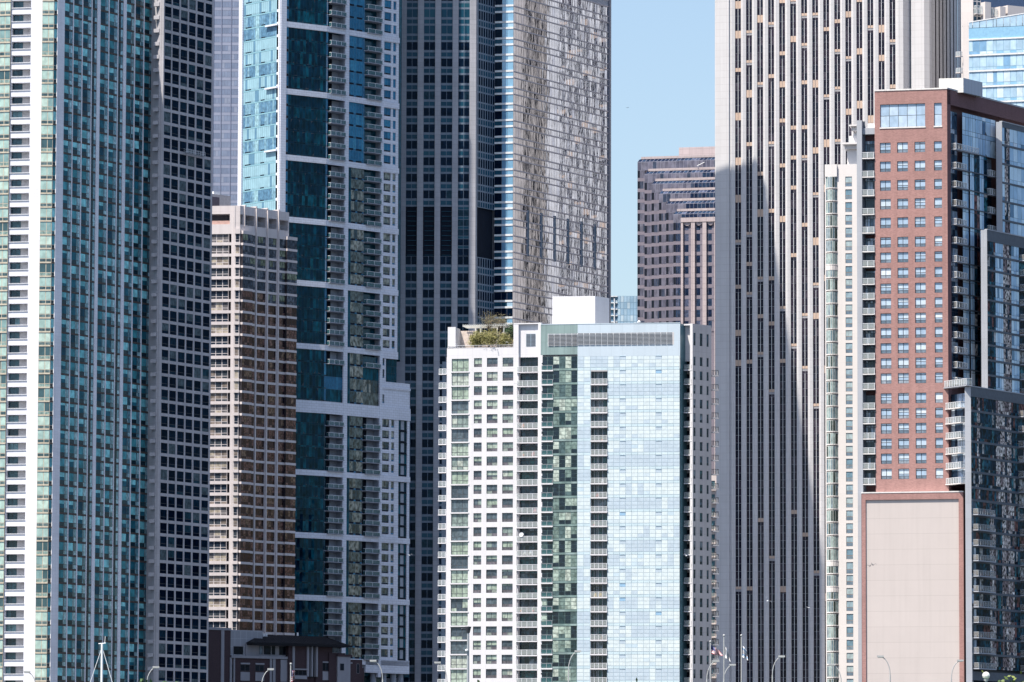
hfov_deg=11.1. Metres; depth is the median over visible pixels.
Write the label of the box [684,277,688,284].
window
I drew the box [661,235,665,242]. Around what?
window
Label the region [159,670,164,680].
window
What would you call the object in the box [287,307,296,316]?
window
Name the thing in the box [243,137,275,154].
window
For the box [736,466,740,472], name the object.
window
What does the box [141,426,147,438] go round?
window
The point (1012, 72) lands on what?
window
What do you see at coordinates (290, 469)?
window
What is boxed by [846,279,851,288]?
window
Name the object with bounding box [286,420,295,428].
window
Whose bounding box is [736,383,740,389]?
window
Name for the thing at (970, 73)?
window
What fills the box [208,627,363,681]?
brick building
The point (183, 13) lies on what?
window
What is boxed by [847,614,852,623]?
window
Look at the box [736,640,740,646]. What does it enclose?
window
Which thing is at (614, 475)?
window
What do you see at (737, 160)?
window
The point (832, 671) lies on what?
bay window
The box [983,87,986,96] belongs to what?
window
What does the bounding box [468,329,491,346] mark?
tree
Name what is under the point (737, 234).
window
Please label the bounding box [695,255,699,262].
window
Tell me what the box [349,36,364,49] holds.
window
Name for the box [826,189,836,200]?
bay window
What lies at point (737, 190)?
window
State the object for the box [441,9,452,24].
window
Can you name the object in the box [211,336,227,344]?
window
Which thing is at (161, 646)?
window
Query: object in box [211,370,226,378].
window
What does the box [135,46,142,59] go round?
window
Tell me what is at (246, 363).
window
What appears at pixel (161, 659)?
window
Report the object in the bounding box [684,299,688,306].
window
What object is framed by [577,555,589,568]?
window
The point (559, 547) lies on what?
window
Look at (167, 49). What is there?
window
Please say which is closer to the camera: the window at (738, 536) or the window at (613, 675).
the window at (613, 675)
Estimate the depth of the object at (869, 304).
1070.92 m
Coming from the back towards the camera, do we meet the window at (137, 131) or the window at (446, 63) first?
the window at (446, 63)
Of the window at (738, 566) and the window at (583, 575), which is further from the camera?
the window at (738, 566)
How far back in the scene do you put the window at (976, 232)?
1076.69 m
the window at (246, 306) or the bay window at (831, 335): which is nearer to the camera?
the bay window at (831, 335)
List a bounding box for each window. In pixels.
[130,534,137,546]
[130,548,137,559]
[130,561,137,573]
[131,425,138,437]
[131,438,138,450]
[131,452,138,464]
[131,466,138,478]
[131,479,138,491]
[131,493,138,505]
[131,507,138,519]
[131,520,137,532]
[132,330,139,342]
[132,343,139,355]
[132,357,139,369]
[132,370,139,382]
[132,384,139,396]
[132,398,139,410]
[132,411,139,423]
[133,221,140,234]
[133,235,140,247]
[133,248,140,261]
[133,262,140,274]
[133,276,140,288]
[133,289,140,301]
[133,303,140,315]
[133,316,139,328]
[134,127,141,139]
[134,140,141,153]
[134,154,141,166]
[134,167,141,180]
[134,181,141,193]
[134,194,141,207]
[134,208,141,220]
[135,20,142,32]
[135,33,142,45]
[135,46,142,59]
[135,60,142,72]
[135,73,142,86]
[135,87,142,99]
[135,100,142,112]
[135,114,141,126]
[136,0,143,5]
[136,6,143,18]
[138,658,144,669]
[138,671,144,681]
[139,549,146,560]
[139,562,145,574]
[139,576,145,587]
[139,589,145,601]
[139,603,145,615]
[139,617,145,628]
[139,630,145,642]
[139,644,145,656]
[140,440,147,451]
[140,453,146,465]
[140,467,146,478]
[140,480,146,492]
[140,494,146,506]
[140,508,146,519]
[140,521,146,533]
[140,535,146,546]
[141,345,147,356]
[141,358,147,370]
[141,372,147,384]
[141,385,147,397]
[141,399,147,411]
[141,412,147,424]
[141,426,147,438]
[142,237,149,248]
[142,250,148,262]
[142,263,148,275]
[142,277,148,289]
[142,291,148,302]
[142,304,148,316]
[142,318,148,329]
[142,331,148,343]
[143,142,149,154]
[143,156,149,168]
[143,169,149,181]
[143,183,149,195]
[143,196,149,208]
[143,210,149,222]
[143,223,149,235]
[144,35,150,47]
[144,48,150,60]
[144,62,150,74]
[144,75,150,87]
[144,89,150,101]
[144,102,150,114]
[144,115,150,127]
[144,129,150,141]
[145,0,151,7]
[145,8,151,20]
[145,22,151,34]
[159,590,165,599]
[159,603,165,613]
[159,616,165,626]
[159,630,165,640]
[159,643,164,653]
[159,657,164,666]
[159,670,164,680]
[160,483,166,493]
[160,496,166,506]
[160,509,166,519]
[160,523,166,533]
[160,536,165,546]
[160,549,165,559]
[160,563,165,573]
[160,576,165,586]
[161,376,167,386]
[161,389,167,399]
[161,403,167,413]
[161,416,166,426]
[161,429,166,439]
[161,443,166,453]
[161,456,166,466]
[161,469,166,479]
[162,270,168,280]
[162,283,168,293]
[162,296,168,307]
[162,310,167,320]
[162,323,167,333]
[162,336,167,346]
[162,350,167,359]
[162,363,167,373]
[163,164,169,174]
[163,177,169,188]
[163,190,169,201]
[163,204,168,214]
[163,217,168,227]
[163,230,168,240]
[163,243,168,253]
[163,257,168,267]
[164,59,170,69]
[164,72,170,82]
[164,85,170,95]
[164,98,169,108]
[164,111,169,122]
[164,125,169,135]
[164,138,169,148]
[164,151,169,161]
[165,6,170,16]
[165,19,170,30]
[165,32,170,43]
[165,46,170,56]
[175,618,181,627]
[175,631,181,641]
[175,644,181,654]
[175,658,181,667]
[175,671,181,681]
[176,578,181,587]
[176,591,181,601]
[176,604,181,614]
[177,392,183,401]
[177,405,183,415]
[178,286,184,296]
[178,299,184,309]
[178,312,184,322]
[178,325,184,335]
[178,339,184,349]
[178,352,183,362]
[178,365,183,375]
[178,378,183,388]
[179,181,185,191]
[179,194,185,204]
[179,207,185,217]
[179,220,185,230]
[179,233,184,243]
[179,246,184,256]
[179,259,184,269]
[179,273,184,283]
[180,63,186,73]
[180,75,186,86]
[180,89,186,99]
[180,102,186,112]
[180,115,186,125]
[180,128,185,138]
[180,141,185,151]
[180,154,185,164]
[180,167,185,178]
[181,0,187,8]
[181,10,185,20]
[181,23,186,33]
[181,36,186,47]
[181,49,186,60]
[209,518,225,526]
[209,530,225,537]
[209,541,225,549]
[209,553,225,560]
[209,564,225,572]
[209,576,225,583]
[209,587,225,595]
[209,599,225,606]
[209,610,225,618]
[209,622,224,627]
[210,393,226,400]
[210,404,226,412]
[210,416,226,423]
[210,427,226,435]
[210,439,226,446]
[210,450,226,457]
[210,461,226,469]
[210,473,226,480]
[210,484,226,492]
[210,496,225,503]
[210,507,225,514]
[211,279,227,287]
[211,291,227,298]
[211,302,227,309]
[211,313,227,321]
[211,325,227,332]
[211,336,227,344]
[211,347,227,355]
[211,359,227,366]
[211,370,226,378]
[211,382,226,389]
[212,234,228,241]
[212,245,228,253]
[212,257,227,264]
[212,268,227,275]
[213,86,237,94]
[213,95,237,102]
[213,103,237,111]
[213,112,237,120]
[213,121,237,129]
[213,130,237,138]
[213,138,237,146]
[213,147,237,155]
[213,156,237,164]
[213,165,237,173]
[213,174,237,181]
[213,182,237,190]
[214,0,238,6]
[214,7,238,15]
[214,16,238,24]
[214,25,238,32]
[214,33,238,41]
[214,42,238,50]
[214,51,238,59]
[214,60,238,67]
[214,68,238,76]
[214,77,237,85]
[216,191,237,199]
[231,200,236,205]
[233,646,242,654]
[240,665,249,670]
[241,404,251,413]
[241,415,250,424]
[241,427,250,436]
[241,438,250,447]
[241,450,250,458]
[242,188,275,204]
[242,279,251,288]
[242,290,251,299]
[242,302,251,311]
[242,313,251,322]
[242,324,251,333]
[242,336,251,345]
[242,347,251,356]
[242,359,251,367]
[242,370,251,379]
[242,381,251,390]
[242,393,251,402]
[243,49,276,67]
[243,62,276,79]
[243,75,276,92]
[243,88,275,104]
[243,100,275,117]
[243,112,275,129]
[243,125,275,142]
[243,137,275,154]
[243,151,275,166]
[243,162,275,179]
[243,175,275,191]
[243,234,252,243]
[243,245,252,254]
[243,256,252,265]
[243,268,252,277]
[244,0,269,5]
[244,0,276,17]
[244,12,276,29]
[244,26,276,42]
[244,37,276,54]
[246,200,275,209]
[255,665,263,670]
[259,646,262,653]
[264,646,270,654]
[279,646,285,654]
[284,612,294,621]
[284,624,293,632]
[285,465,295,473]
[285,476,294,485]
[285,487,294,496]
[285,499,294,507]
[285,510,294,519]
[285,521,294,530]
[285,533,294,541]
[285,544,294,553]
[285,556,294,564]
[285,567,294,575]
[285,578,294,587]
[285,590,294,598]
[285,601,294,609]
[286,330,295,338]
[286,341,295,350]
[286,352,295,361]
[286,363,295,372]
[286,375,295,383]
[286,386,295,395]
[286,397,295,406]
[286,408,295,417]
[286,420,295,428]
[286,431,295,440]
[286,442,295,451]
[286,454,295,462]
[287,194,324,208]
[287,205,324,219]
[287,240,296,249]
[287,251,296,260]
[287,262,296,271]
[287,273,296,282]
[287,285,296,293]
[287,296,296,305]
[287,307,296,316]
[287,318,296,327]
[288,52,325,67]
[288,64,325,80]
[288,76,325,91]
[288,94,325,109]
[288,106,325,121]
[288,119,325,133]
[288,131,325,145]
[288,143,324,157]
[288,160,324,174]
[288,172,324,185]
[288,183,324,197]
[289,0,325,13]
[289,10,325,25]
[289,27,325,43]
[289,40,325,55]
[289,223,324,236]
[289,234,324,247]
[294,611,321,623]
[294,623,321,634]
[294,634,321,636]
[295,475,322,487]
[295,486,322,498]
[295,498,322,509]
[295,509,322,521]
[295,521,322,532]
[295,538,322,549]
[295,549,322,560]
[295,560,322,572]
[295,572,322,583]
[295,583,322,594]
[295,600,322,611]
[295,670,305,674]
[296,331,323,344]
[296,348,323,362]
[296,361,323,375]
[296,374,323,388]
[296,387,323,400]
[296,412,323,424]
[296,423,323,435]
[296,435,323,447]
[296,446,323,458]
[296,458,322,469]
[297,246,324,259]
[297,257,324,270]
[297,269,324,281]
[297,286,324,298]
[297,297,324,310]
[297,309,323,321]
[297,320,323,332]
[323,663,327,670]
[326,364,341,377]
[326,376,341,389]
[326,389,341,402]
[332,647,338,652]
[340,663,343,670]
[349,18,364,31]
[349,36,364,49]
[349,48,364,61]
[349,60,364,73]
[349,72,364,85]
[349,84,364,97]
[349,102,363,115]
[349,114,363,127]
[349,126,362,139]
[349,138,362,151]
[350,0,364,7]
[350,6,364,19]
[386,359,396,382]
[423,108,434,123]
[423,124,434,140]
[423,141,434,156]
[423,157,434,173]
[423,174,434,189]
[423,190,434,206]
[423,256,433,272]
[423,273,433,288]
[423,289,433,305]
[423,306,433,322]
[424,0,434,8]
[424,9,434,24]
[424,25,434,41]
[424,42,434,57]
[424,58,434,74]
[424,75,434,90]
[424,91,434,107]
[438,623,440,639]
[438,640,440,655]
[438,657,440,673]
[439,389,446,405]
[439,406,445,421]
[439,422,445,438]
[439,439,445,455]
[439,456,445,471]
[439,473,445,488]
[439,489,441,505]
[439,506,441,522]
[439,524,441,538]
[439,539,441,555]
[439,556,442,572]
[439,573,445,589]
[439,590,445,605]
[440,157,451,173]
[440,174,451,189]
[440,190,451,206]
[440,256,451,272]
[440,273,451,289]
[440,290,451,305]
[440,306,451,322]
[440,323,450,338]
[440,339,447,355]
[440,356,446,372]
[440,373,446,387]
[441,0,452,8]
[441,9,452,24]
[441,25,452,41]
[441,42,452,57]
[441,58,452,74]
[441,75,451,90]
[441,91,451,107]
[441,108,451,123]
[441,124,451,140]
[441,141,451,156]
[458,207,468,254]
[477,75,494,95]
[477,92,494,111]
[477,108,494,127]
[477,125,494,144]
[477,141,494,160]
[477,158,494,176]
[477,174,493,193]
[477,191,493,209]
[477,257,493,275]
[477,273,493,292]
[477,290,493,308]
[477,307,493,324]
[477,323,493,331]
[478,0,494,13]
[478,10,494,29]
[478,26,494,45]
[478,42,494,62]
[478,59,494,78]
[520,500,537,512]
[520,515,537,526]
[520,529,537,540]
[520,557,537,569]
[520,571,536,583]
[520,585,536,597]
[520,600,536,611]
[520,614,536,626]
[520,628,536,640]
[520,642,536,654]
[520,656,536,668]
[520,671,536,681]
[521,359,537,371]
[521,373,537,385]
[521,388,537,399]
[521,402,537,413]
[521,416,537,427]
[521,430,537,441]
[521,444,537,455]
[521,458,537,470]
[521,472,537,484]
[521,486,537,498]
[541,441,576,455]
[541,455,576,469]
[541,470,576,483]
[541,484,576,497]
[541,498,576,511]
[541,512,576,525]
[541,526,576,540]
[541,540,576,554]
[541,555,576,568]
[541,569,576,582]
[541,583,576,597]
[541,597,576,611]
[541,612,576,625]
[541,626,576,639]
[541,640,576,654]
[541,654,576,668]
[541,669,576,681]
[542,356,577,370]
[542,370,577,384]
[542,385,577,398]
[542,399,576,412]
[542,413,576,426]
[542,427,576,440]
[577,384,589,398]
[577,399,589,412]
[577,413,589,426]
[577,427,589,440]
[577,441,589,454]
[577,455,589,468]
[577,469,589,483]
[577,484,589,497]
[577,498,589,511]
[577,512,589,525]
[577,526,589,539]
[577,540,589,554]
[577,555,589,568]
[577,569,589,582]
[577,583,589,596]
[577,597,589,611]
[577,612,589,625]
[577,626,589,639]
[577,640,589,653]
[577,654,589,668]
[577,669,589,681]
[578,356,589,369]
[578,370,589,384]
[590,356,607,369]
[607,554,679,568]
[607,569,679,582]
[607,583,679,596]
[607,597,679,611]
[607,611,679,625]
[607,626,679,639]
[607,640,679,653]
[607,654,679,668]
[607,669,679,681]
[608,356,679,369]
[608,369,679,383]
[608,384,679,397]
[608,398,679,412]
[608,412,679,426]
[608,426,679,440]
[608,440,679,454]
[608,455,679,468]
[608,469,679,482]
[608,483,679,497]
[608,497,679,511]
[608,511,679,525]
[608,526,679,539]
[608,540,679,554]
[615,297,616,320]
[638,160,714,170]
[640,170,644,177]
[640,181,644,188]
[640,192,644,198]
[640,203,644,209]
[640,213,644,220]
[640,224,644,231]
[640,235,644,241]
[640,245,644,252]
[640,256,643,263]
[640,288,643,295]
[640,299,643,306]
[645,172,714,182]
[652,182,714,192]
[654,192,658,199]
[654,203,658,210]
[654,214,658,221]
[654,225,658,231]
[654,236,658,242]
[654,246,658,253]
[654,257,658,264]
[654,268,658,275]
[654,279,658,285]
[654,289,658,296]
[654,300,658,307]
[654,311,658,318]
[659,192,714,202]
[661,202,665,209]
[661,213,665,220]
[661,224,665,231]
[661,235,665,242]
[661,246,665,252]
[661,256,665,263]
[661,267,665,274]
[661,278,665,285]
[661,289,665,296]
[661,300,665,306]
[661,311,665,317]
[666,203,714,212]
[669,223,672,230]
[669,234,672,241]
[669,245,672,252]
[669,256,672,263]
[669,288,672,295]
[669,299,672,306]
[669,310,672,317]
[673,213,714,222]
[684,234,688,240]
[684,245,688,251]
[684,256,688,262]
[684,266,688,273]
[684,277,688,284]
[684,288,688,295]
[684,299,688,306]
[684,310,688,317]
[695,234,699,240]
[695,244,699,251]
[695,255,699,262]
[695,266,699,273]
[695,277,699,284]
[695,288,699,294]
[695,299,699,305]
[695,310,699,316]
[707,233,711,240]
[707,244,711,251]
[707,255,711,262]
[707,266,711,272]
[707,277,711,283]
[707,288,711,294]
[707,299,711,305]
[707,310,711,316]
[735,1,740,8]
[735,9,740,15]
[735,16,740,23]
[735,23,740,30]
[735,31,740,37]
[735,38,740,45]
[735,46,740,52]
[735,53,740,60]
[735,61,740,67]
[735,68,740,75]
[735,75,740,82]
[735,83,740,90]
[735,90,740,97]
[735,98,740,104]
[735,105,740,112]
[735,113,740,119]
[735,120,740,127]
[735,128,740,134]
[735,135,740,142]
[735,143,740,149]
[735,150,740,157]
[735,157,740,164]
[735,165,740,172]
[735,172,740,179]
[735,180,740,187]
[735,187,740,194]
[735,195,740,202]
[735,202,740,209]
[735,210,740,217]
[735,217,740,224]
[735,225,740,231]
[735,232,740,239]
[735,240,740,246]
[735,247,740,254]
[735,255,740,261]
[735,262,740,269]
[735,270,740,276]
[735,277,740,284]
[735,285,740,291]
[735,292,740,299]
[735,300,740,306]
[735,307,740,314]
[735,315,740,321]
[735,322,740,329]
[735,330,740,337]
[735,337,740,344]
[735,360,740,367]
[736,345,740,352]
[736,352,740,359]
[736,367,740,374]
[736,375,740,382]
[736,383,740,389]
[736,390,740,397]
[736,398,740,404]
[736,405,740,412]
[736,413,740,419]
[736,420,740,427]
[736,428,740,434]
[736,435,740,442]
[736,443,740,449]
[736,450,740,457]
[736,458,740,465]
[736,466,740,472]
[736,473,740,480]
[736,481,740,487]
[736,488,740,495]
[736,496,740,502]
[736,503,740,510]
[736,511,740,517]
[736,518,740,525]
[736,526,740,533]
[736,534,740,540]
[736,541,740,548]
[736,549,740,555]
[736,556,740,563]
[736,564,740,571]
[736,571,740,578]
[736,579,740,586]
[736,587,740,593]
[736,594,740,601]
[736,602,740,608]
[736,609,740,616]
[736,617,740,624]
[736,625,741,631]
[736,632,741,639]
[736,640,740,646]
[736,647,740,654]
[736,655,740,662]
[736,663,740,669]
[736,670,740,677]
[746,1,751,7]
[826,176,836,187]
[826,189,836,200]
[826,202,836,212]
[826,215,836,225]
[826,228,836,238]
[826,240,836,251]
[826,253,836,263]
[826,270,836,276]
[826,279,836,289]
[826,292,836,302]
[826,304,836,315]
[826,317,837,328]
[826,330,837,340]
[826,343,837,353]
[826,356,837,366]
[826,369,837,379]
[826,381,837,392]
[827,394,837,405]
[827,407,837,417]
[827,420,837,430]
[827,433,837,443]
[827,446,837,456]
[827,459,837,469]
[827,472,837,482]
[827,484,837,495]
[827,497,837,508]
[827,510,837,521]
[827,523,837,533]
[827,536,837,546]
[827,549,837,559]
[827,566,837,572]
[827,575,837,585]
[827,592,837,598]
[827,601,837,611]
[827,614,837,624]
[827,627,837,637]
[827,640,837,650]
[827,653,837,663]
[827,666,837,676]
[827,679,837,681]
[845,177,851,186]
[845,189,851,198]
[845,202,851,211]
[845,215,851,224]
[845,228,851,237]
[845,240,851,249]
[846,253,851,262]
[846,266,851,275]
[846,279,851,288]
[846,292,851,301]
[846,304,851,314]
[846,317,851,326]
[846,330,851,339]
[846,343,852,352]
[846,356,852,365]
[846,369,852,378]
[846,382,852,391]
[846,394,852,403]
[846,407,852,416]
[846,420,852,429]
[846,433,852,442]
[846,446,852,455]
[846,459,852,468]
[846,472,852,481]
[846,485,852,494]
[846,497,852,507]
[846,510,852,519]
[846,523,852,532]
[846,536,852,545]
[846,549,852,558]
[846,562,852,573]
[846,575,852,584]
[846,588,852,597]
[847,601,852,610]
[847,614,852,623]
[847,627,852,636]
[847,640,852,649]
[847,653,852,662]
[847,666,852,675]
[865,141,874,157]
[865,160,874,175]
[865,179,874,194]
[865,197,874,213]
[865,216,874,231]
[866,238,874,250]
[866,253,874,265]
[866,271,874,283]
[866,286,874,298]
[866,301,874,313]
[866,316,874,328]
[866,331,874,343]
[866,346,874,358]
[866,361,874,373]
[866,376,875,388]
[866,395,875,407]
[866,410,875,422]
[866,425,875,437]
[866,440,875,452]
[866,455,875,468]
[866,470,875,483]
[880,103,924,126]
[934,103,941,125]
[951,393,964,407]
[951,408,964,422]
[951,423,964,437]
[951,438,964,452]
[951,454,964,467]
[951,469,964,482]
[952,112,956,129]
[952,129,956,150]
[952,150,956,169]
[952,169,956,188]
[952,188,956,206]
[952,207,956,225]
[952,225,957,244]
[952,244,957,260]
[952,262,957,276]
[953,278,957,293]
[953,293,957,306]
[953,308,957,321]
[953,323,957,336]
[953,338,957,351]
[953,353,957,366]
[953,368,957,382]
[962,112,967,130]
[962,130,967,150]
[962,152,968,170]
[962,171,968,188]
[962,190,968,207]
[963,209,968,226]
[963,227,968,244]
[963,246,968,263]
[963,264,968,278]
[963,280,968,293]
[963,295,968,308]
[963,310,968,323]
[963,325,968,338]
[963,340,968,353]
[963,355,969,368]
[963,370,969,384]
[968,131,972,151]
[969,41,972,54]
[969,56,972,69]
[969,72,972,79]
[970,154,973,171]
[970,173,973,189]
[970,191,973,208]
[970,210,973,227]
[970,228,973,245]
[970,247,973,263]
[972,115,977,132]
[972,132,977,152]
[973,0,980,24]
[973,40,979,53]
[973,56,979,69]
[973,72,979,81]
[974,155,979,172]
[974,173,979,191]
[974,192,979,209]
[974,211,979,228]
[974,229,979,246]
[974,248,979,265]
[974,266,979,280]
[974,282,979,295]
[975,297,979,310]
[975,312,979,325]
[975,327,979,340]
[975,342,980,355]
[975,357,980,370]
[975,371,980,386]
[978,134,981,154]
[979,156,983,173]
[980,40,985,53]
[980,56,985,69]
[980,72,986,85]
[980,175,983,192]
[980,193,983,210]
[980,212,983,229]
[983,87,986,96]
[985,118,994,136]
[985,135,995,158]
[986,40,992,53]
[986,55,992,69]
[986,71,992,84]
[987,87,993,98]
[987,158,990,177]
[987,177,990,195]
[987,196,990,211]
[987,214,991,229]
[993,39,996,53]
[993,55,996,68]
[993,71,996,84]
[993,87,996,99]
[997,39,1003,52]
[997,55,1003,68]
[997,71,1003,84]
[997,87,1003,100]
[1003,39,1009,52]
[1004,55,1009,68]
[1004,71,1009,84]
[1004,86,1009,100]
[1010,39,1015,52]
[1010,54,1015,68]
[1010,70,1016,83]
[1010,86,1016,99]
[1016,38,1022,52]
[1016,54,1022,67]
[1016,70,1022,83]
[1017,86,1022,99]
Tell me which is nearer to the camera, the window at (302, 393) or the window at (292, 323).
the window at (292, 323)
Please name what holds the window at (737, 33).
in the skyscraper at (798, 83)
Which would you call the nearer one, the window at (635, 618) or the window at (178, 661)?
the window at (635, 618)
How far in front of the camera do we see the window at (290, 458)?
1298.74 m
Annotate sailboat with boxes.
[90,636,111,681]
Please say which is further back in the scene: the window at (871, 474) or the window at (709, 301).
the window at (709, 301)
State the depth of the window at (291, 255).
1303.19 m
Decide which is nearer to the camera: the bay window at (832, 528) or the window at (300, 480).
the bay window at (832, 528)
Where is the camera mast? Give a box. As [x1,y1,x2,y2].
[461,627,470,681]
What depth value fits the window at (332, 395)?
1321.77 m
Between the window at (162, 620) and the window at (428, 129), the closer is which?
the window at (162, 620)
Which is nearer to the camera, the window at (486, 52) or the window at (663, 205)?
the window at (486, 52)
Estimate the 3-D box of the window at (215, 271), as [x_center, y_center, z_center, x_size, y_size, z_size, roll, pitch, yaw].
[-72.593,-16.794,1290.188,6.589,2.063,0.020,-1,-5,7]
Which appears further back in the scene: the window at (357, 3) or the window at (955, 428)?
the window at (357, 3)
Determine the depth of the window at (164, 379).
1204.66 m
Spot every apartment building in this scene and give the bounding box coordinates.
[437,296,718,681]
[711,475,716,681]
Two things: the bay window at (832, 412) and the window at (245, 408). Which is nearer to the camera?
the bay window at (832, 412)
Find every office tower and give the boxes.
[144,0,213,681]
[637,146,714,473]
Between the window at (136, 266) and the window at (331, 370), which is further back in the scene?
the window at (331, 370)
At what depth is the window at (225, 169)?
2267.15 m
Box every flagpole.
[290,663,293,681]
[709,640,722,681]
[723,634,729,681]
[740,634,747,681]
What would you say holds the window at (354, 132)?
in the apartment tower at (319, 118)
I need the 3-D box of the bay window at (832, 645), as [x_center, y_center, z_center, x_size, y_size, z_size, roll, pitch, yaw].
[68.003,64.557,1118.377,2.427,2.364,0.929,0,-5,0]
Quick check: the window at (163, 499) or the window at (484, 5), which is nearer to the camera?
the window at (163, 499)
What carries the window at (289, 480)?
in the apartment tower at (252, 520)
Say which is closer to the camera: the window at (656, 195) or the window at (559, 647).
the window at (559, 647)
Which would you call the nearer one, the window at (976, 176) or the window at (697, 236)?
the window at (976, 176)
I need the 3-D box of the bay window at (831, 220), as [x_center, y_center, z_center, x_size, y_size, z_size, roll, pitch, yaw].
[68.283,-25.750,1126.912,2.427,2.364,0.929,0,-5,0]
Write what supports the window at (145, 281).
in the apartment tower at (75, 105)
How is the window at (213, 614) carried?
in the apartment tower at (252, 520)
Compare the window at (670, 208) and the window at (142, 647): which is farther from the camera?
the window at (670, 208)
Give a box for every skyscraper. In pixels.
[212,0,238,205]
[386,0,610,681]
[715,0,960,681]
[981,0,1023,7]
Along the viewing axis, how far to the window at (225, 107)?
2269.36 m
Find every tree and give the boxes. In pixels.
[467,333,482,345]
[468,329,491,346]
[477,310,501,346]
[479,328,502,346]
[487,312,513,346]
[495,333,512,345]
[504,322,513,346]
[998,671,1023,681]
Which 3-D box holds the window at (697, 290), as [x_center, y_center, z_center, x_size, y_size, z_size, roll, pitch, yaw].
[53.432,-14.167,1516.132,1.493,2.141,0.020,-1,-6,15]
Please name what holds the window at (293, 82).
in the apartment tower at (319, 118)
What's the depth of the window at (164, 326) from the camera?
1205.84 m
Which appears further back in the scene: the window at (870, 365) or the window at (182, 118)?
the window at (182, 118)
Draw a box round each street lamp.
[262,668,273,681]
[370,660,382,681]
[434,662,447,681]
[568,650,580,681]
[706,660,719,681]
[772,655,784,681]
[877,655,890,681]
[951,660,963,681]
[982,672,989,681]
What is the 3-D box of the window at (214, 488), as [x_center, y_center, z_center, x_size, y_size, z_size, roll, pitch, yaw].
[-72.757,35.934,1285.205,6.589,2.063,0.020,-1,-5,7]
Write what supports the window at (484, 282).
in the skyscraper at (505, 157)
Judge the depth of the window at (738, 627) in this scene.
1445.67 m
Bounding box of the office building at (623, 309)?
[611,296,636,322]
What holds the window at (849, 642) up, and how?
in the apartment tower at (841, 427)
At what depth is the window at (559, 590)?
1143.90 m
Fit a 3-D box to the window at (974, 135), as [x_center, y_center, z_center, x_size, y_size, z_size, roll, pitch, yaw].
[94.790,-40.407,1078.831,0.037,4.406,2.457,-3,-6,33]
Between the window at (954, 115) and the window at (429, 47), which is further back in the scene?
the window at (429, 47)
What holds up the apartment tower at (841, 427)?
on the ground
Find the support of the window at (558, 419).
in the apartment building at (645, 389)
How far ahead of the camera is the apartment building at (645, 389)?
1146.31 m
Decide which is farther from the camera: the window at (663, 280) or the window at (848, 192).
the window at (663, 280)
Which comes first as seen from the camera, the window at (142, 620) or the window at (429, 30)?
the window at (142, 620)
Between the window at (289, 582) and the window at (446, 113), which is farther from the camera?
the window at (446, 113)
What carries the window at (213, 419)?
in the apartment tower at (252, 520)
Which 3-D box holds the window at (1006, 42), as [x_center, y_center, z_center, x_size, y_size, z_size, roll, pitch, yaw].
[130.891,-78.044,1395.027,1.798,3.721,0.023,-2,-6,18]
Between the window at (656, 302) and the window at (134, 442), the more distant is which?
the window at (656, 302)
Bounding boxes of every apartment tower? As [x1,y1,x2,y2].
[0,0,151,681]
[209,191,296,635]
[237,0,410,681]
[825,123,874,681]
[857,78,1023,681]
[956,13,1023,106]
[961,0,1023,77]
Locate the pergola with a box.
[463,324,508,346]
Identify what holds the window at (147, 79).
in the apartment tower at (75, 105)
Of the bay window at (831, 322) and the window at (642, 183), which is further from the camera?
the window at (642, 183)
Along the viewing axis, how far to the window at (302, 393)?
1316.62 m
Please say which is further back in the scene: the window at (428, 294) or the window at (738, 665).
the window at (738, 665)
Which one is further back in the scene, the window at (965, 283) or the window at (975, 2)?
the window at (975, 2)
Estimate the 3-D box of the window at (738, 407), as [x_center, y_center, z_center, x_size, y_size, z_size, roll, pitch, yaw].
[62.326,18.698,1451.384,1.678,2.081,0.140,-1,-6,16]
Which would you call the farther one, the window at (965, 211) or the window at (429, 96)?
the window at (429, 96)
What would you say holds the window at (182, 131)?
in the office tower at (178, 458)
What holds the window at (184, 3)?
in the office tower at (178, 458)
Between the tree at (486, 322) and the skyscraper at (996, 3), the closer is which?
the tree at (486, 322)
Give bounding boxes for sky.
[611,0,957,295]
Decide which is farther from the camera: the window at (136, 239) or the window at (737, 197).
the window at (737, 197)
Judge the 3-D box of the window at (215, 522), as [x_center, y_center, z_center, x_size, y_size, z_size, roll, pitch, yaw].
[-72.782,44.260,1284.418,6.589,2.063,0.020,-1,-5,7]
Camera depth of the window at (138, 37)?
1209.97 m

